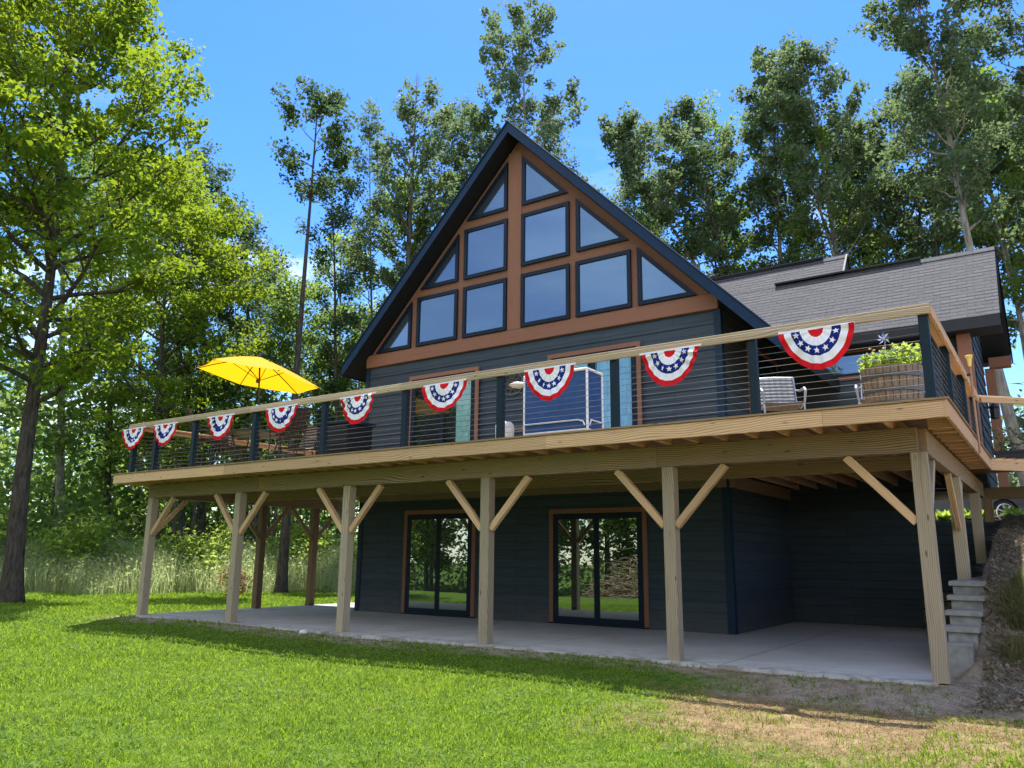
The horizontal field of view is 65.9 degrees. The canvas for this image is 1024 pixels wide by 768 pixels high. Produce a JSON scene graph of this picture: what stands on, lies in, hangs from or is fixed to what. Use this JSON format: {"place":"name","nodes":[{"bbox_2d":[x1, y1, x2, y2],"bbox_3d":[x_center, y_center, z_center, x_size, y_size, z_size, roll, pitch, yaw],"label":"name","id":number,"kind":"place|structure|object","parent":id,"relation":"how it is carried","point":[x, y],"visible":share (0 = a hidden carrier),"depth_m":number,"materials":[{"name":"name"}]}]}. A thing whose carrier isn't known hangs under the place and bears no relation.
{"place":"outdoors","nodes":[
{"label":"outdoors","id":0,"kind":"place"},
{"bbox_2d":[0,588,1023,767],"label":"lawn grass","id":1,"kind":"structure","parent":0,"point":[126,608],"depth_m":8.01,"materials":[{"name":"green plant"}]},
{"bbox_2d":[0,519,1023,767],"bbox_3d":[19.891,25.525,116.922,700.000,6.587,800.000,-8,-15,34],"label":"ground","id":2,"kind":"structure","parent":0,"point":[876,699],"depth_m":7.88,"materials":[{"name":"soil"}]},
{"bbox_2d":[0,0,89,319],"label":"maple tree","id":3,"kind":"object","parent":2,"relation":"on","point":[6,282],"visible":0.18,"depth_m":26.30,"materials":[{"name":"green plant"}]},
{"bbox_2d":[0,89,141,537],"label":"forest tree","id":4,"kind":"object","parent":2,"relation":"on","point":[60,462],"visible":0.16,"depth_m":38.59,"materials":[{"name":"green plant"}]},
{"bbox_2d":[26,506,143,577],"bbox_3d":[-16.097,6.310,30.222,3.544,3.184,4.633,-8,-15,34],"label":"sumac bush","id":5,"kind":"object","parent":2,"relation":"on","point":[95,530],"visible":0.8,"depth_m":29.70,"materials":[{"name":"green plant"}]},
{"bbox_2d":[0,0,213,603],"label":"maple tree","id":6,"kind":"object","parent":2,"relation":"on","point":[144,165],"visible":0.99,"depth_m":23.95,"materials":[{"name":"green plant"}]},
{"bbox_2d":[50,156,171,540],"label":"forest tree","id":7,"kind":"object","parent":2,"relation":"on","point":[109,460],"visible":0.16,"depth_m":43.52,"materials":[{"name":"green plant"}]},
{"bbox_2d":[85,194,202,536],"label":"forest tree","id":8,"kind":"object","parent":2,"relation":"on","point":[136,496],"visible":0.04,"depth_m":48.84,"materials":[{"name":"green plant"}]},
{"bbox_2d":[57,146,286,546],"bbox_3d":[-15.986,-0.946,37.191,10.287,20.593,10.490,-8,-15,34],"label":"maple tree","id":9,"kind":"object","parent":2,"relation":"on","point":[195,222],"visible":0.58,"depth_m":36.62,"materials":[{"name":"green plant"}]},
{"bbox_2d":[0,530,356,594],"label":"meadow grass","id":10,"kind":"structure","parent":2,"relation":"on","point":[163,585],"depth_m":29.07,"materials":[{"name":"green plant"}]},
{"bbox_2d":[32,432,326,553],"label":"forest stems","id":11,"kind":"object","parent":2,"relation":"on","point":[192,521],"visible":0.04,"depth_m":37.72,"materials":[{"name":"brown plant"}]},
{"bbox_2d":[0,277,365,561],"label":"forest mass","id":12,"kind":"object","parent":2,"relation":"on","point":[90,498],"visible":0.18,"depth_m":41.45,"materials":[{"name":"green plant"}]},
{"bbox_2d":[135,164,250,546],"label":"forest tree","id":13,"kind":"object","parent":2,"relation":"on","point":[181,519],"visible":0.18,"depth_m":40.50,"materials":[{"name":"green plant"}]},
{"bbox_2d":[154,522,246,585],"bbox_3d":[-12.415,6.727,31.398,3.799,2.962,4.178,1,-12,-3],"label":"sumac bush","id":14,"kind":"object","parent":2,"relation":"on","point":[210,546],"visible":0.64,"depth_m":31.05,"materials":[{"name":"green plant"}]},
{"bbox_2d":[152,139,273,545],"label":"forest tree","id":15,"kind":"object","parent":2,"relation":"on","point":[222,172],"visible":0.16,"depth_m":44.09,"materials":[{"name":"green plant"}]},
{"bbox_2d":[213,566,252,594],"bbox_3d":[-9.566,6.681,27.182,1.369,1.270,1.514,11,-16,-38],"label":"dry bush","id":16,"kind":"object","parent":2,"relation":"on","point":[243,579],"visible":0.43,"depth_m":27.08,"materials":[{"name":"plant"}]},
{"bbox_2d":[209,209,311,547],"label":"forest tree","id":17,"kind":"object","parent":2,"relation":"on","point":[251,232],"visible":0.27,"depth_m":46.73,"materials":[{"name":"green plant"}]},
{"bbox_2d":[217,247,314,539],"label":"forest tree","id":18,"kind":"object","parent":2,"relation":"on","point":[262,317],"visible":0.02,"depth_m":53.18,"materials":[{"name":"green plant"}]},
{"bbox_2d":[222,271,350,545],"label":"forest tree","id":19,"kind":"object","parent":2,"relation":"on","point":[287,315],"visible":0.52,"depth_m":42.57,"materials":[{"name":"green plant"}]},
{"bbox_2d":[246,508,339,586],"bbox_3d":[-9.068,6.560,33.076,4.152,4.022,3.625,10,-15,-35],"label":"sumac bush","id":20,"kind":"object","parent":2,"relation":"on","point":[300,538],"visible":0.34,"depth_m":32.71,"materials":[{"name":"green plant"}]},
{"bbox_2d":[266,75,360,593],"bbox_3d":[-8.293,-2.474,30.849,3.675,20.942,4.300,4,-13,-17],"label":"slender tree","id":21,"kind":"object","parent":2,"relation":"on","point":[335,140],"visible":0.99,"depth_m":32.20,"materials":[{"name":"green plant"}]},
{"bbox_2d":[0,619,659,767],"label":"clover","id":22,"kind":"object","parent":2,"relation":"on","point":[257,695],"visible":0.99,"depth_m":7.21,"materials":[{"name":"green plant"}]},
{"bbox_2d":[290,167,376,519],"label":"tall tree","id":23,"kind":"object","parent":2,"relation":"on","point":[333,217],"visible":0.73,"depth_m":41.43,"materials":[{"name":"green plant"}]},
{"bbox_2d":[294,230,378,545],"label":"forest tree","id":24,"kind":"object","parent":2,"relation":"on","point":[353,294],"visible":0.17,"depth_m":51.93,"materials":[{"name":"green plant"}]},
{"bbox_2d":[304,305,377,549],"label":"forest tree","id":25,"kind":"object","parent":2,"relation":"on","point":[351,383],"visible":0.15,"depth_m":43.11,"materials":[{"name":"green plant"}]},
{"bbox_2d":[333,96,405,339],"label":"tall tree","id":26,"kind":"object","parent":2,"relation":"on","point":[367,129],"visible":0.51,"depth_m":43.49,"materials":[{"name":"green plant"}]},
{"bbox_2d":[335,76,460,325],"bbox_3d":[-5.378,-3.313,37.028,5.743,25.365,5.332,-8,-15,34],"label":"tall tree","id":27,"kind":"object","parent":2,"relation":"on","point":[385,151],"visible":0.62,"depth_m":38.01,"materials":[{"name":"green plant"}]},
{"bbox_2d":[368,170,431,292],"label":"tall tree","id":28,"kind":"object","parent":2,"relation":"on","point":[420,236],"visible":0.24,"depth_m":39.90,"materials":[{"name":"green plant"}]},
{"bbox_2d":[397,103,467,244],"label":"tall tree","id":29,"kind":"object","parent":2,"relation":"on","point":[447,160],"visible":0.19,"depth_m":43.09,"materials":[{"name":"green plant"}]},
{"bbox_2d":[432,96,485,215],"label":"tall tree","id":30,"kind":"object","parent":2,"relation":"on","point":[468,165],"visible":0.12,"depth_m":47.12,"materials":[{"name":"green plant"}]},
{"bbox_2d":[442,98,500,193],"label":"tall tree","id":31,"kind":"object","parent":2,"relation":"on","point":[479,121],"visible":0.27,"depth_m":43.03,"materials":[{"name":"green plant"}]},
{"bbox_2d":[463,0,589,154],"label":"tall tree","id":32,"kind":"object","parent":2,"relation":"on","point":[497,55],"visible":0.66,"depth_m":41.67,"materials":[{"name":"green plant"}]},
{"bbox_2d":[529,104,579,170],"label":"tall tree","id":33,"kind":"object","parent":2,"relation":"on","point":[551,122],"visible":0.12,"depth_m":48.15,"materials":[{"name":"green plant"}]},
{"bbox_2d":[606,166,673,247],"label":"tall tree","id":34,"kind":"object","parent":2,"relation":"on","point":[626,195],"visible":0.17,"depth_m":39.27,"materials":[{"name":"green plant"}]},
{"bbox_2d":[261,652,1023,767],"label":"dry straw","id":35,"kind":"object","parent":2,"relation":"on","point":[630,718],"visible":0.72,"depth_m":7.08,"materials":[{"name":"beige plant"}]},
{"bbox_2d":[597,101,738,277],"bbox_3d":[8.563,-3.445,36.667,8.889,20.690,4.208,2,-12,-5],"label":"tall tree","id":36,"kind":"object","parent":2,"relation":"on","point":[627,152],"visible":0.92,"depth_m":37.35,"materials":[{"name":"green plant"}]},
{"bbox_2d":[341,120,1012,634],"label":"house","id":37,"kind":"structure","parent":2,"relation":"on","point":[531,252],"depth_m":16.83,"materials":[{"name":"grey"}]},
{"bbox_2d":[376,302,412,353],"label":"window","id":38,"kind":"structure","parent":37,"relation":"in","point":[400,337],"depth_m":19.64,"materials":[{"name":"blue glass"}]},
{"bbox_2d":[415,289,458,346],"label":"window","id":39,"kind":"structure","parent":37,"relation":"in","point":[437,314],"depth_m":19.03,"materials":[{"name":"blue glass"}]},
{"bbox_2d":[400,509,475,617],"bbox_3d":[-1.672,3.994,17.713,2.080,2.320,0.059,-8,-15,34],"label":"sliding door","id":40,"kind":"structure","parent":37,"relation":"in","point":[439,546],"depth_m":17.70,"materials":[{"name":"black glass"}]},
{"bbox_2d":[420,234,459,289],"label":"window","id":41,"kind":"structure","parent":37,"relation":"in","point":[446,272],"depth_m":19.16,"materials":[{"name":"blue glass"}]},
{"bbox_2d":[408,366,478,445],"bbox_3d":[-1.625,0.947,18.336,2.100,2.520,0.116,-8,-15,34],"label":"sliding door","id":42,"kind":"structure","parent":37,"relation":"in","point":[474,384],"depth_m":18.32,"materials":[{"name":"brown glass"}]},
{"bbox_2d":[462,278,506,337],"bbox_3d":[-0.639,-1.749,18.255,1.250,1.240,0.055,-8,-15,34],"label":"window","id":43,"kind":"structure","parent":37,"relation":"in","point":[484,305],"depth_m":18.24,"materials":[{"name":"blue glass"}]},
{"bbox_2d":[463,218,507,279],"bbox_3d":[-0.625,-3.160,18.566,1.250,1.260,0.055,-8,-15,34],"label":"window","id":44,"kind":"structure","parent":37,"relation":"in","point":[486,245],"depth_m":18.55,"materials":[{"name":"blue glass"}]},
{"bbox_2d":[467,162,508,221],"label":"window","id":45,"kind":"structure","parent":37,"relation":"in","point":[495,200],"depth_m":18.70,"materials":[{"name":"blue glass"}]},
{"bbox_2d":[521,156,567,205],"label":"window","id":46,"kind":"structure","parent":37,"relation":"in","point":[537,186],"depth_m":18.06,"materials":[{"name":"blue glass"}]},
{"bbox_2d":[520,263,570,327],"bbox_3d":[0.722,-1.937,17.341,1.260,1.240,0.055,-8,-15,34],"label":"window","id":47,"kind":"structure","parent":37,"relation":"in","point":[544,293],"depth_m":17.33,"materials":[{"name":"blue glass"}]},
{"bbox_2d":[521,201,569,266],"bbox_3d":[0.736,-3.348,17.652,1.260,1.260,0.055,-8,-15,34],"label":"window","id":48,"kind":"structure","parent":37,"relation":"in","point":[545,232],"depth_m":17.64,"materials":[{"name":"blue glass"}]},
{"bbox_2d":[547,341,642,432],"bbox_3d":[1.662,0.493,16.129,2.170,2.520,0.116,-8,-15,34],"label":"sliding door","id":49,"kind":"structure","parent":37,"relation":"in","point":[631,361],"depth_m":15.88,"materials":[{"name":"blue glass"}]},
{"bbox_2d":[549,507,649,628],"bbox_3d":[1.652,3.569,15.473,2.180,2.250,0.059,-8,-15,34],"label":"sliding door","id":50,"kind":"structure","parent":37,"relation":"in","point":[598,558],"depth_m":15.45,"materials":[{"name":"black glass"}]},
{"bbox_2d":[575,198,627,251],"bbox_3d":[1.911,-3.535,16.869,1.240,1.250,0.055,-8,-15,34],"label":"window","id":51,"kind":"structure","parent":37,"relation":"in","point":[592,232],"depth_m":16.95,"materials":[{"name":"blue glass"}]},
{"bbox_2d":[575,249,631,316],"bbox_3d":[1.905,-2.100,16.546,1.300,1.240,0.055,-8,-15,34],"label":"window","id":52,"kind":"structure","parent":37,"relation":"in","point":[603,283],"depth_m":16.53,"materials":[{"name":"blue glass"}]},
{"bbox_2d":[636,247,696,305],"bbox_3d":[3.077,-2.272,15.762,1.240,1.260,0.055,-8,-15,34],"label":"window","id":53,"kind":"structure","parent":37,"relation":"in","point":[655,284],"depth_m":15.85,"materials":[{"name":"blue glass"}]},
{"bbox_2d":[745,342,780,414],"bbox_3d":[5.380,0.609,16.693,0.059,2.610,2.120,-8,-15,34],"label":"sliding door","id":54,"kind":"structure","parent":37,"relation":"in","point":[763,358],"depth_m":16.95,"materials":[{"name":"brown wood"}]},
{"bbox_2d":[820,344,900,382],"bbox_3d":[7.512,-0.444,17.044,1.680,0.680,0.040,-8,-15,34],"label":"strip window","id":55,"kind":"structure","parent":37,"relation":"in","point":[856,353],"depth_m":17.14,"materials":[{"name":"blue glass"}]},
{"bbox_2d":[652,92,751,273],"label":"tall tree","id":56,"kind":"object","parent":2,"relation":"on","point":[686,106],"visible":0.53,"depth_m":39.94,"materials":[{"name":"green plant"}]},
{"bbox_2d":[665,89,755,277],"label":"tall tree","id":57,"kind":"object","parent":2,"relation":"on","point":[717,125],"visible":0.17,"depth_m":42.74,"materials":[{"name":"green plant"}]},
{"bbox_2d":[665,134,770,274],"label":"tall tree","id":58,"kind":"object","parent":2,"relation":"on","point":[703,153],"visible":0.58,"depth_m":37.46,"materials":[{"name":"green plant"}]},
{"bbox_2d":[703,191,757,270],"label":"tall tree","id":59,"kind":"object","parent":2,"relation":"on","point":[747,261],"visible":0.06,"depth_m":44.17,"materials":[{"name":"green plant"}]},
{"bbox_2d":[728,30,810,267],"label":"tall tree","id":60,"kind":"object","parent":2,"relation":"on","point":[761,181],"visible":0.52,"depth_m":38.77,"materials":[{"name":"green plant"}]},
{"bbox_2d":[739,92,810,267],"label":"tall tree","id":61,"kind":"object","parent":2,"relation":"on","point":[764,207],"visible":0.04,"depth_m":42.15,"materials":[{"name":"green plant"}]},
{"bbox_2d":[742,92,850,259],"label":"tall tree","id":62,"kind":"object","parent":2,"relation":"on","point":[758,161],"visible":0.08,"depth_m":40.87,"materials":[{"name":"green plant"}]},
{"bbox_2d":[752,37,895,267],"bbox_3d":[14.428,-5.063,35.389,5.430,23.143,6.685,-8,-15,34],"label":"tall tree","id":63,"kind":"object","parent":2,"relation":"on","point":[855,147],"visible":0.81,"depth_m":35.78,"materials":[{"name":"green plant"}]},
{"bbox_2d":[768,92,898,268],"bbox_3d":[14.518,-3.860,34.922,4.834,20.651,4.922,-8,-15,34],"label":"tall tree","id":64,"kind":"object","parent":2,"relation":"on","point":[816,161],"visible":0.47,"depth_m":35.47,"materials":[{"name":"green plant"}]},
{"bbox_2d":[818,103,895,263],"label":"tall tree","id":65,"kind":"object","parent":2,"relation":"on","point":[858,110],"visible":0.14,"depth_m":40.05,"materials":[{"name":"green plant"}]},
{"bbox_2d":[825,125,906,267],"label":"tall tree","id":66,"kind":"object","parent":2,"relation":"on","point":[874,151],"visible":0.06,"depth_m":39.74,"materials":[{"name":"green plant"}]},
{"bbox_2d":[833,82,947,266],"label":"tall tree","id":67,"kind":"object","parent":2,"relation":"on","point":[872,125],"visible":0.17,"depth_m":38.32,"materials":[{"name":"green plant"}]},
{"bbox_2d":[862,62,960,258],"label":"tall tree","id":68,"kind":"object","parent":2,"relation":"on","point":[916,167],"visible":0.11,"depth_m":37.75,"materials":[{"name":"green plant"}]},
{"bbox_2d":[884,165,961,520],"bbox_3d":[21.287,-2.228,39.535,5.296,19.094,6.367,-8,-15,34],"label":"tall tree","id":69,"kind":"object","parent":2,"relation":"on","point":[898,255],"visible":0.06,"depth_m":39.78,"materials":[{"name":"green plant"}]},
{"bbox_2d":[863,63,992,264],"bbox_3d":[18.238,-4.474,33.699,5.026,21.352,4.724,-8,-15,34],"label":"tall tree","id":70,"kind":"object","parent":2,"relation":"on","point":[893,112],"visible":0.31,"depth_m":34.99,"materials":[{"name":"green plant"}]},
{"bbox_2d":[846,0,1023,485],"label":"tall tree","id":71,"kind":"object","parent":2,"relation":"on","point":[912,41],"visible":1,"depth_m":25.42,"materials":[{"name":"green plant"}]},
{"bbox_2d":[903,64,1023,348],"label":"tall tree","id":72,"kind":"object","parent":2,"relation":"on","point":[942,228],"visible":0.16,"depth_m":33.93,"materials":[{"name":"green plant"}]},
{"bbox_2d":[945,576,986,676],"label":"stepped block wall","id":73,"kind":"structure","parent":2,"relation":"on","point":[965,622],"depth_m":9.61,"materials":[{"name":"concrete"}]},
{"bbox_2d":[935,522,1000,601],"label":"retaining wall","id":74,"kind":"structure","parent":2,"relation":"on","point":[946,554],"depth_m":15.41,"materials":[{"name":"grey concrete"}]},
{"bbox_2d":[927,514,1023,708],"bbox_3d":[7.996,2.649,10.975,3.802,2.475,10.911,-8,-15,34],"label":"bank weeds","id":75,"kind":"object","parent":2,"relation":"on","point":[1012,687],"visible":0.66,"depth_m":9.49,"materials":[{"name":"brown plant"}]},
{"bbox_2d":[930,66,1023,338],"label":"tall tree","id":76,"kind":"object","parent":2,"relation":"on","point":[1001,250],"visible":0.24,"depth_m":31.90,"materials":[{"name":"green plant"}]},
{"bbox_2d":[934,488,1023,519],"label":"parked car","id":77,"kind":"object","parent":2,"relation":"on","point":[943,505],"visible":0.07,"depth_m":22.46,"materials":[{"name":"grey paint"}]},
{"bbox_2d":[935,62,1023,357],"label":"tall tree","id":78,"kind":"object","parent":2,"relation":"on","point":[1017,327],"visible":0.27,"depth_m":31.95,"materials":[{"name":"green plant"}]},
{"bbox_2d":[968,0,1023,248],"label":"tall tree","id":79,"kind":"object","parent":2,"relation":"on","point":[1015,134],"visible":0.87,"depth_m":28.50,"materials":[{"name":"green plant"}]},
{"bbox_2d":[970,515,1023,713],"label":"leaf litter","id":80,"kind":"object","parent":2,"relation":"on","point":[985,694],"visible":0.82,"depth_m":9.34,"materials":[{"name":"brown plant"}]},
{"bbox_2d":[974,564,1023,665],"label":"grass tuft","id":81,"kind":"object","parent":80,"relation":"on","point":[1013,606],"visible":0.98,"depth_m":9.45,"materials":[{"name":"plant"}]},
{"bbox_2d":[988,363,1023,486],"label":"thicket","id":82,"kind":"object","parent":2,"relation":"on","point":[1013,480],"depth_m":38.08,"materials":[{"name":"green plant"}]},
{"bbox_2d":[0,0,1023,543],"label":"sky","id":83,"kind":"structure","parent":0,"point":[638,52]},
{"bbox_2d":[128,602,948,685],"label":"patio","id":84,"kind":"structure","parent":0,"point":[863,652],"depth_m":12.72,"materials":[{"name":"grey concrete"}]},
{"bbox_2d":[113,303,1023,683],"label":"wooden deck","id":85,"kind":"structure","parent":84,"relation":"on","point":[921,445],"depth_m":11.83,"materials":[{"name":"brown wood"}]},
{"bbox_2d":[122,426,145,449],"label":"bunting","id":86,"kind":"object","parent":85,"relation":"hanging from","point":[131,437],"visible":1,"depth_m":17.12,"materials":[{"name":"multicoloured fabric"}]},
{"bbox_2d":[153,422,177,445],"bbox_3d":[-7.269,1.059,16.464,0.860,0.487,0.100,-7,-15,34],"label":"bunting","id":87,"kind":"object","parent":85,"relation":"hanging from","point":[164,433],"visible":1,"depth_m":16.45,"materials":[{"name":"multicoloured fabric"}]},
{"bbox_2d":[207,413,234,439],"bbox_3d":[-5.733,0.856,15.434,0.860,0.506,0.090,-8,-15,34],"label":"bunting","id":88,"kind":"object","parent":85,"relation":"hanging from","point":[220,426],"visible":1,"depth_m":15.41,"materials":[{"name":"multicoloured fabric"}]},
{"bbox_2d":[226,429,284,462],"bbox_3d":[-5.795,1.596,17.770,1.320,0.976,1.320,-8,-15,34],"label":"dining table","id":89,"kind":"object","parent":85,"relation":"on","point":[241,434],"visible":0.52,"depth_m":17.73,"materials":[{"name":"brown wood"}]},
{"bbox_2d":[196,354,319,459],"bbox_3d":[-5.931,0.707,18.255,2.679,2.910,2.806,-8,-15,34],"label":"patio umbrella","id":90,"kind":"object","parent":85,"relation":"on","point":[259,372],"visible":0.95,"depth_m":18.87,"materials":[{"name":"yellow fabric"}]},
{"bbox_2d":[266,403,297,431],"bbox_3d":[-4.237,0.640,14.430,0.860,0.488,0.092,-9,-16,33],"label":"bunting","id":91,"kind":"object","parent":85,"relation":"hanging from","point":[279,418],"visible":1,"depth_m":14.44,"materials":[{"name":"multicoloured fabric"}]},
{"bbox_2d":[267,406,311,458],"bbox_3d":[-4.594,1.126,16.288,0.638,1.276,0.788,10,-16,-37],"label":"dining chair","id":92,"kind":"object","parent":85,"relation":"on","point":[296,424],"visible":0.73,"depth_m":16.25,"materials":[{"name":"brown wood"}]},
{"bbox_2d":[280,425,316,457],"bbox_3d":[-4.965,1.572,18.560,0.638,1.376,0.787,-8,-15,34],"label":"dining chair","id":93,"kind":"object","parent":85,"relation":"on","point":[309,437],"visible":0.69,"depth_m":18.67,"materials":[{"name":"brown wood"}]},
{"bbox_2d":[313,419,376,454],"bbox_3d":[-3.578,1.364,16.787,1.060,1.040,0.820,-8,-15,34],"label":"grill","id":94,"kind":"object","parent":85,"relation":"on","point":[367,444],"visible":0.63,"depth_m":16.49,"materials":[{"name":"black metal"}]},
{"bbox_2d":[340,392,375,423],"bbox_3d":[-2.636,0.430,13.362,0.860,0.521,0.086,-8,-15,36],"label":"bunting","id":95,"kind":"object","parent":85,"relation":"hanging from","point":[356,409],"visible":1,"depth_m":13.34,"materials":[{"name":"multicoloured fabric"}]},
{"bbox_2d":[422,378,466,411],"bbox_3d":[-1.075,0.199,12.297,0.881,0.481,0.099,-9,-16,33],"label":"bunting","id":96,"kind":"object","parent":85,"relation":"hanging from","point":[442,397],"visible":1,"depth_m":12.31,"materials":[{"name":"multicoloured fabric"}]},
{"bbox_2d":[524,363,575,400],"bbox_3d":[0.515,-0.006,11.228,0.860,0.513,0.095,-8,-15,34],"label":"bunting","id":97,"kind":"object","parent":85,"relation":"hanging from","point":[549,383],"visible":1,"depth_m":11.23,"materials":[{"name":"multicoloured fabric"}]},
{"bbox_2d":[509,367,603,435],"bbox_3d":[0.719,0.511,13.500,1.583,1.375,0.692,-8,-15,34],"label":"table","id":98,"kind":"object","parent":85,"relation":"on","point":[586,415],"visible":0.71,"depth_m":13.20,"materials":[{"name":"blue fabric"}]},
{"bbox_2d":[639,344,700,385],"bbox_3d":[2.038,-0.221,10.220,0.860,0.509,0.088,-8,-15,36],"label":"bunting","id":99,"kind":"object","parent":85,"relation":"hanging from","point":[670,367],"visible":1,"depth_m":10.21,"materials":[{"name":"multicoloured fabric"}]},
{"bbox_2d":[759,377,806,412],"bbox_3d":[3.857,0.289,11.361,0.638,0.958,0.727,-1,-13,9],"label":"patio chair","id":100,"kind":"object","parent":85,"relation":"on","point":[780,402],"visible":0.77,"depth_m":11.59,"materials":[{"name":"white metal"}]},
{"bbox_2d":[778,322,854,369],"bbox_3d":[3.548,-0.414,9.205,0.860,0.527,0.086,-8,-15,34],"label":"bunting","id":101,"kind":"object","parent":85,"relation":"hanging from","point":[822,347],"visible":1,"depth_m":9.19,"materials":[{"name":"multicoloured fabric"}]},
{"bbox_2d":[860,363,924,403],"bbox_3d":[4.585,0.092,9.487,0.714,0.540,0.710,-8,-15,34],"label":"barrel planter","id":102,"kind":"object","parent":85,"relation":"on","point":[869,386],"visible":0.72,"depth_m":9.23,"materials":[{"name":"wood"}]},
{"bbox_2d":[857,341,921,371],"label":"potted flowers","id":103,"kind":"object","parent":102,"relation":"in","point":[905,353],"visible":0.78,"depth_m":9.41,"materials":[{"name":"green plant"}]},
{"bbox_2d":[965,355,980,452],"bbox_3d":[6.374,0.271,10.887,0.100,1.370,0.097,-8,-15,34],"label":"torch light","id":104,"kind":"object","parent":85,"relation":"attached to","point":[969,361],"visible":1,"depth_m":10.89,"materials":[{"name":"brown wood"}]},
{"bbox_2d":[992,422,1023,458],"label":"trough planter","id":105,"kind":"object","parent":85,"relation":"on","point":[1005,452],"visible":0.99,"depth_m":14.66,"materials":[{"name":"green metal"}]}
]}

